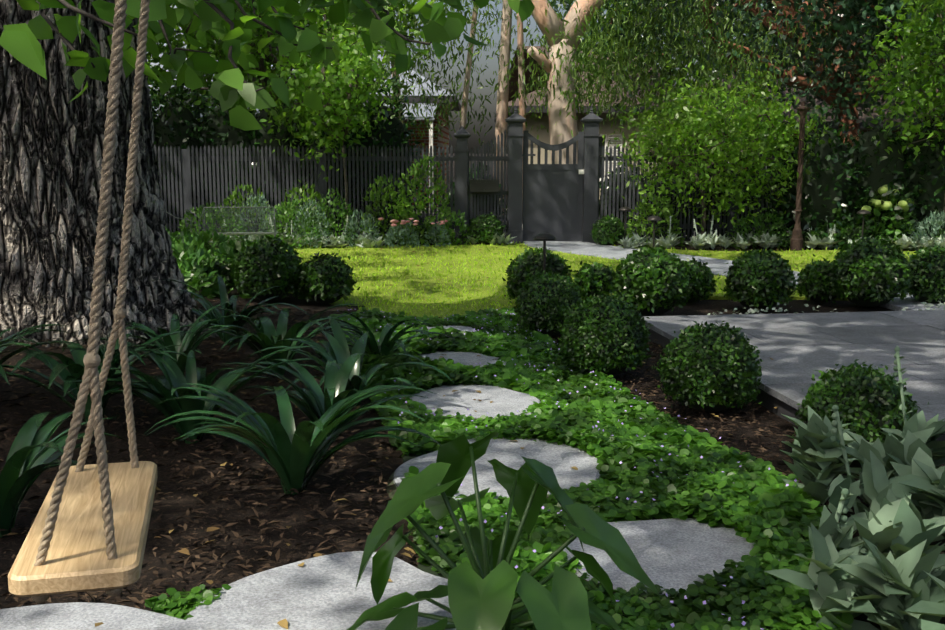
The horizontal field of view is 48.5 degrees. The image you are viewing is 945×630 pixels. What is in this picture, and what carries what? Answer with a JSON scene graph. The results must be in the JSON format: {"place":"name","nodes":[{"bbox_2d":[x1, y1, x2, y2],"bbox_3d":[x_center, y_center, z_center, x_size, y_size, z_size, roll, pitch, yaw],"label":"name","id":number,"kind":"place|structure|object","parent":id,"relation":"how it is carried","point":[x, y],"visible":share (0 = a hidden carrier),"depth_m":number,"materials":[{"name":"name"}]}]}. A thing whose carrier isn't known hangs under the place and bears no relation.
{"place":"outdoors","nodes":[
{"label":"outdoors","id":0,"kind":"place"},
{"bbox_2d":[150,96,461,110],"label":"house fascia","id":1,"kind":"structure","parent":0,"point":[412,99],"depth_m":28.38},
{"bbox_2d":[202,103,448,207],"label":"house walls","id":2,"kind":"structure","parent":0,"point":[438,141],"depth_m":29.11,"materials":[{"name":"grey"}]},
{"bbox_2d":[205,213,599,223],"bbox_3d":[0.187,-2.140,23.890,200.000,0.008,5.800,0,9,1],"label":"flowers","id":3,"kind":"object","parent":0,"point":[445,217],"depth_m":25.08,"materials":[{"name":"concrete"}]},
{"bbox_2d":[147,0,471,112],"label":"tree leaves","id":4,"kind":"object","parent":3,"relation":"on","point":[270,56],"depth_m":21.01,"materials":[{"name":"green plant"}]},
{"bbox_2d":[379,218,447,225],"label":"flowers","id":5,"kind":"object","parent":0,"point":[403,222],"visible":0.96,"depth_m":16.84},
{"bbox_2d":[221,417,673,599],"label":"stepping stone rims","id":6,"kind":"object","parent":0,"point":[393,489],"visible":0.06,"depth_m":4.79,"materials":[{"name":"grey stone"}]},
{"bbox_2d":[0,154,944,629],"bbox_3d":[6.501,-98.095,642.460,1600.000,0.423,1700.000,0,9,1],"label":"ground","id":7,"kind":"structure","parent":0,"point":[168,506],"depth_m":5.07,"materials":[{"name":"brown soil"}]},
{"bbox_2d":[0,0,218,347],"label":"tree","id":8,"kind":"object","parent":7,"relation":"on","point":[52,138],"visible":0.62,"depth_m":6.71,"materials":[{"name":"grey plant"}]},
{"bbox_2d":[0,0,534,130],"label":"leaves","id":9,"kind":"object","parent":8,"relation":"attached to","point":[20,43],"depth_m":5.55,"materials":[{"name":"green plant"}]},
{"bbox_2d":[154,22,215,55],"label":"tree leaves","id":10,"kind":"object","parent":7,"relation":"on","point":[181,31],"depth_m":20.28,"materials":[{"name":"green plant"}]},
{"bbox_2d":[0,274,454,537],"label":"strappy-leaved plants","id":11,"kind":"object","parent":7,"relation":"on","point":[189,404],"visible":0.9,"depth_m":5.36,"materials":[{"name":"green plant"}]},
{"bbox_2d":[165,225,306,299],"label":"hellebore clumps","id":12,"kind":"object","parent":7,"relation":"on","point":[186,254],"visible":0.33,"depth_m":10.89,"materials":[{"name":"green plant"}]},
{"bbox_2d":[148,63,428,241],"bbox_3d":[-7.576,-2.836,18.622,13.657,3.236,1.669,0,9,1],"label":"laurel hedge","id":13,"kind":"object","parent":7,"relation":"on","point":[179,99],"visible":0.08,"depth_m":18.29,"materials":[{"name":"green plant"}]},
{"bbox_2d":[153,103,436,119],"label":"verandah roof","id":14,"kind":"structure","parent":7,"relation":"on","point":[417,117],"depth_m":27.70,"materials":[{"name":"grey metal"}]},
{"bbox_2d":[147,0,458,110],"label":"house roof","id":15,"kind":"structure","parent":7,"relation":"on","point":[416,86],"depth_m":28.95,"materials":[{"name":"grey"}]},
{"bbox_2d":[250,16,414,245],"bbox_3d":[-2.307,-3.082,17.287,2.810,3.891,2.913,0,9,1],"label":"young tree","id":16,"kind":"object","parent":7,"relation":"on","point":[306,78],"depth_m":16.85,"materials":[{"name":"green plant"}]},
{"bbox_2d":[0,326,755,629],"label":"stepping stones","id":17,"kind":"object","parent":7,"relation":"on","point":[323,593],"visible":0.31,"depth_m":3.77,"materials":[{"name":"grey stone"}]},
{"bbox_2d":[384,219,450,247],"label":"sedum leaves","id":18,"kind":"object","parent":7,"relation":"on","point":[397,230],"visible":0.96,"depth_m":16.95,"materials":[{"name":"green plant"}]},
{"bbox_2d":[9,247,838,628],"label":"fallen leaves","id":19,"kind":"object","parent":7,"relation":"on","point":[283,623],"visible":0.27,"depth_m":4.20,"materials":[{"name":"brown plant"}]},
{"bbox_2d":[429,120,432,207],"bbox_3d":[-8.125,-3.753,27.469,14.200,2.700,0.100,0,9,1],"label":"post","id":20,"kind":"object","parent":7,"relation":"on","point":[430,138],"visible":0.02,"depth_m":27.23,"materials":[{"name":"white wood"}]},
{"bbox_2d":[215,154,684,247],"bbox_3d":[-0.391,-1.876,17.401,7.862,1.600,1.069,0,9,1],"label":"shrub","id":21,"kind":"object","parent":7,"relation":"on","point":[400,208],"visible":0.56,"depth_m":17.33,"materials":[{"name":"green plant"}]},
{"bbox_2d":[0,298,944,629],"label":"mulch chips","id":22,"kind":"object","parent":7,"relation":"on","point":[274,524],"visible":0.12,"depth_m":5.01,"materials":[{"name":"brown wood"}]},
{"bbox_2d":[144,307,853,629],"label":"groundcover leaves","id":23,"kind":"object","parent":7,"relation":"on","point":[765,507],"visible":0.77,"depth_m":4.72,"materials":[{"name":"green plant"}]},
{"bbox_2d":[347,431,659,629],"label":"arum lily","id":24,"kind":"object","parent":23,"relation":"on","point":[476,601],"depth_m":2.97,"materials":[{"name":"green plant"}]},
{"bbox_2d":[348,308,797,629],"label":"violet flowers","id":25,"kind":"object","parent":23,"relation":"on","point":[666,594],"visible":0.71,"depth_m":5.53,"materials":[{"name":"purple plant"}]},
{"bbox_2d":[210,231,787,242],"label":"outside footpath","id":26,"kind":"structure","parent":7,"relation":"on","point":[598,242],"depth_m":18.48,"materials":[{"name":"concrete"}]},
{"bbox_2d":[146,0,447,144],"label":"broadleaf tree leaves","id":27,"kind":"object","parent":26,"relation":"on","point":[302,23],"depth_m":19.38,"materials":[{"name":"green plant"}]},
{"bbox_2d":[173,0,868,222],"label":"gum tree","id":28,"kind":"object","parent":7,"relation":"on","point":[591,68],"depth_m":20.53,"materials":[{"name":"green plant"}]},
{"bbox_2d":[154,104,903,243],"bbox_3d":[0.977,-2.384,17.772,31.010,2.360,0.350,0,9,1],"label":"picket fence","id":29,"kind":"object","parent":7,"relation":"on","point":[461,158],"visible":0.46,"depth_m":17.76,"materials":[{"name":"grey paint"}]},
{"bbox_2d":[469,180,498,191],"bbox_3d":[0.195,-2.176,17.660,0.490,0.205,0.220,0,9,1],"label":"letterbox","id":30,"kind":"object","parent":29,"relation":"attached to","point":[483,185],"visible":1,"depth_m":17.57,"materials":[{"name":"black metal"}]},
{"bbox_2d":[153,104,944,237],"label":"hedges","id":31,"kind":"object","parent":7,"relation":"on","point":[825,149],"visible":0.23,"depth_m":18.33,"materials":[{"name":"green plant"}]},
{"bbox_2d":[178,187,944,248],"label":"shrubs","id":32,"kind":"object","parent":7,"relation":"on","point":[463,226],"visible":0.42,"depth_m":16.94,"materials":[{"name":"green plant"}]},
{"bbox_2d":[187,212,944,455],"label":"boxwood balls","id":33,"kind":"object","parent":7,"relation":"on","point":[576,289],"visible":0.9,"depth_m":9.75},
{"bbox_2d":[192,216,944,249],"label":"lambs ear leaves","id":34,"kind":"object","parent":7,"relation":"on","point":[767,241],"visible":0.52,"depth_m":16.70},
{"bbox_2d":[224,215,835,249],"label":"lambs ear bed spikes","id":35,"kind":"object","parent":34,"relation":"attached to","point":[286,229],"visible":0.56,"depth_m":16.79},
{"bbox_2d":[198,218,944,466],"bbox_3d":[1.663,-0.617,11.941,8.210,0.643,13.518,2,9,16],"label":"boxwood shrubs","id":36,"kind":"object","parent":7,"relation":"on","point":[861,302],"visible":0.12,"depth_m":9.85,"materials":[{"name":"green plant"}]},
{"bbox_2d":[508,113,667,199],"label":"house wing walls","id":37,"kind":"structure","parent":7,"relation":"on","point":[544,134],"depth_m":31.62,"materials":[{"name":"white paint"}]},
{"bbox_2d":[234,193,944,250],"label":"euphorbia","id":38,"kind":"object","parent":7,"relation":"on","point":[920,228],"visible":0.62,"depth_m":16.73,"materials":[{"name":"green plant"}]},
{"bbox_2d":[378,349,803,629],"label":"groundcover base","id":39,"kind":"object","parent":7,"relation":"on","point":[421,567],"visible":0.02,"depth_m":4.20,"materials":[{"name":"green plant"}]},
{"bbox_2d":[445,161,787,241],"bbox_3d":[3.094,-2.031,18.574,7.276,1.652,1.140,0,9,1],"label":"verge hedge","id":40,"kind":"object","parent":7,"relation":"on","point":[620,194],"depth_m":18.33,"materials":[{"name":"green plant"}]},
{"bbox_2d":[533,207,870,273],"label":"path lights","id":41,"kind":"object","parent":7,"relation":"on","point":[544,237],"visible":0.77,"depth_m":14.56,"materials":[{"name":"brown metal"}]},
{"bbox_2d":[602,60,839,237],"bbox_3d":[3.951,-2.628,17.185,3.948,3.027,2.880,0,9,1],"label":"shrub","id":42,"kind":"object","parent":7,"relation":"on","point":[751,131],"depth_m":16.84,"materials":[{"name":"green plant"}]},
{"bbox_2d":[654,0,846,178],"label":"tree","id":43,"kind":"object","parent":7,"relation":"on","point":[770,13],"visible":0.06,"depth_m":28.72,"materials":[{"name":"red plant"}]},
{"bbox_2d":[570,0,902,103],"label":"evergreen tree leaves","id":44,"kind":"object","parent":43,"relation":"attached to","point":[736,18],"visible":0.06,"depth_m":28.72,"materials":[{"name":"green plant"}]},
{"bbox_2d":[607,0,925,146],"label":"tree","id":45,"kind":"object","parent":7,"relation":"on","point":[801,84],"visible":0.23,"depth_m":23.54,"materials":[{"name":"plant"}]},
{"bbox_2d":[642,327,944,446],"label":"patio base","id":46,"kind":"object","parent":7,"relation":"on","point":[769,402],"depth_m":6.33,"materials":[{"name":"grey concrete"}]},
{"bbox_2d":[641,310,944,433],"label":"patio slabs","id":47,"kind":"structure","parent":46,"relation":"on","point":[799,348],"depth_m":7.68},
{"bbox_2d":[790,102,809,249],"bbox_3d":[5.113,-2.166,16.398,0.200,2.290,0.200,0,9,1],"label":"trunk","id":48,"kind":"object","parent":7,"relation":"on","point":[796,241],"visible":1,"depth_m":16.39,"materials":[{"name":"brown wood"}]},
{"bbox_2d":[667,129,944,173],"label":"house walls","id":49,"kind":"structure","parent":7,"relation":"on","point":[867,130],"depth_m":32.34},
{"bbox_2d":[698,298,944,314],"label":"edging plants","id":50,"kind":"object","parent":7,"relation":"on","point":[806,305],"visible":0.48,"depth_m":9.81,"materials":[{"name":"green plant"}]},
{"bbox_2d":[764,346,944,629],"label":"lambs ear leaves","id":51,"kind":"object","parent":7,"relation":"on","point":[885,570],"visible":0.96,"depth_m":3.45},
{"bbox_2d":[807,347,906,606],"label":"flower spikes","id":52,"kind":"object","parent":51,"relation":"attached to","point":[841,508],"visible":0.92,"depth_m":4.00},
{"bbox_2d":[766,101,944,249],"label":"laurel hedge","id":53,"kind":"object","parent":7,"relation":"on","point":[785,204],"visible":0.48,"depth_m":16.87,"materials":[{"name":"green plant"}]},
{"bbox_2d":[803,188,919,249],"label":"hydrangea leaves","id":54,"kind":"object","parent":7,"relation":"on","point":[899,225],"visible":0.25,"depth_m":16.87,"materials":[{"name":"green plant"}]},
{"bbox_2d":[861,185,913,211],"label":"hydrangea flowers","id":55,"kind":"object","parent":54,"relation":"attached to","point":[902,204],"visible":0.69,"depth_m":16.76,"materials":[{"name":"green plant"}]},
{"bbox_2d":[864,0,910,32],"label":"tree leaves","id":56,"kind":"object","parent":7,"relation":"on","point":[873,6],"visible":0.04,"depth_m":20.70,"materials":[{"name":"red plant"}]},
{"bbox_2d":[746,0,944,134],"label":"evergreen tree leaves","id":57,"kind":"object","parent":56,"relation":"on","point":[836,26],"visible":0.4,"depth_m":20.14,"materials":[{"name":"green plant"}]},
{"bbox_2d":[845,0,944,236],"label":"young tree","id":58,"kind":"object","parent":7,"relation":"on","point":[924,42],"depth_m":16.38,"materials":[{"name":"green plant"}]},
{"bbox_3d":[13.168,-7.109,22.755,7.740,10.611,7.429,0,9,1],"label":"evergreen tree trunk","id":59,"kind":"object","parent":7,"relation":"on","visible":0},
{"bbox_2d":[548,0,944,135],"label":"evergreen tree leaves","id":60,"kind":"object","parent":59,"relation":"on","point":[805,65],"visible":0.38,"depth_m":21.70,"materials":[{"name":"green plant"}]},
{"bbox_2d":[838,0,943,103],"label":"tree leaves","id":61,"kind":"object","parent":59,"relation":"on","point":[901,40],"visible":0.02,"depth_m":23.40,"materials":[{"name":"green plant"}]},
{"bbox_2d":[299,0,803,153],"label":"sky","id":62,"kind":"structure","parent":0,"point":[492,64],"materials":[{"name":"grey"}]},
{"bbox_2d":[194,241,915,318],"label":"lawn","id":63,"kind":"structure","parent":0,"point":[483,291],"depth_m":13.46,"materials":[{"name":"green plant"}]},
{"bbox_2d":[165,211,191,236],"bbox_3d":[-4.625,-1.225,15.593,0.626,0.668,0.634,4,10,25],"label":"wire chair","id":64,"kind":"object","parent":63,"relation":"on","point":[180,218],"visible":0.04,"depth_m":15.76,"materials":[{"name":"grey metal"}]},
{"bbox_2d":[198,207,275,241],"bbox_3d":[-3.615,-1.325,16.242,1.134,0.668,0.626,-1,9,-7],"label":"wire bench","id":65,"kind":"object","parent":63,"relation":"on","point":[247,233],"visible":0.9,"depth_m":16.40,"materials":[{"name":"grey metal"}]},
{"bbox_2d":[508,46,676,115],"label":"house roof","id":66,"kind":"structure","parent":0,"point":[514,79],"depth_m":33.44,"materials":[{"name":"grey"}]},
{"bbox_2d":[494,106,679,121],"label":"house wing fascia","id":67,"kind":"structure","parent":66,"relation":"attached to","point":[528,108],"depth_m":31.03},
{"bbox_2d":[347,0,940,91],"bbox_3d":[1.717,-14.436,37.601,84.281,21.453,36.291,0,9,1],"label":"tree","id":68,"kind":"object","parent":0,"point":[553,4],"depth_m":47.09,"materials":[{"name":"green plant"}]},
{"bbox_2d":[599,136,795,177],"bbox_3d":[9.395,-4.849,32.343,12.602,1.325,0.625,-1,9,-3],"label":"house glass","id":69,"kind":"object","parent":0,"point":[600,141],"depth_m":31.75,"materials":[{"name":"grey glass"}]},
{"bbox_2d":[600,134,796,180],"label":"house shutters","id":70,"kind":"object","parent":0,"point":[612,139],"visible":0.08,"depth_m":31.64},
{"bbox_2d":[523,241,944,310],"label":"garden path","id":71,"kind":"structure","parent":0,"point":[720,267],"depth_m":15.42,"materials":[{"name":"grey concrete"}]},
{"bbox_2d":[522,130,583,240],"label":"garden gate","id":72,"kind":"structure","parent":71,"relation":"on","point":[553,198],"depth_m":17.79,"materials":[{"name":"grey paint"}]},
{"bbox_2d":[669,122,935,128],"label":"house fascia","id":73,"kind":"structure","parent":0,"point":[860,124],"depth_m":31.80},
{"bbox_2d":[668,46,942,121],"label":"house roof","id":74,"kind":"structure","parent":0,"point":[873,115],"depth_m":32.76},
{"bbox_3d":[-1.624,-7.845,5.496,13.896,8.264,12.484,0,9,1],"label":"big tree","id":75,"kind":"object","parent":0,"visible":0},
{"bbox_2d":[31,0,149,602],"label":"swing ropes","id":76,"kind":"object","parent":75,"relation":"hanging from","point":[93,384],"visible":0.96,"depth_m":1.87,"materials":[{"name":"beige fabric"}]},
{"bbox_2d":[8,461,157,596],"bbox_3d":[-0.778,0.418,2.159,0.220,0.038,0.680,-2,9,-13],"label":"swing seat","id":77,"kind":"object","parent":76,"relation":"hanging from","point":[77,560],"visible":0.83,"depth_m":2.00,"materials":[{"name":"beige wood"}]}
]}

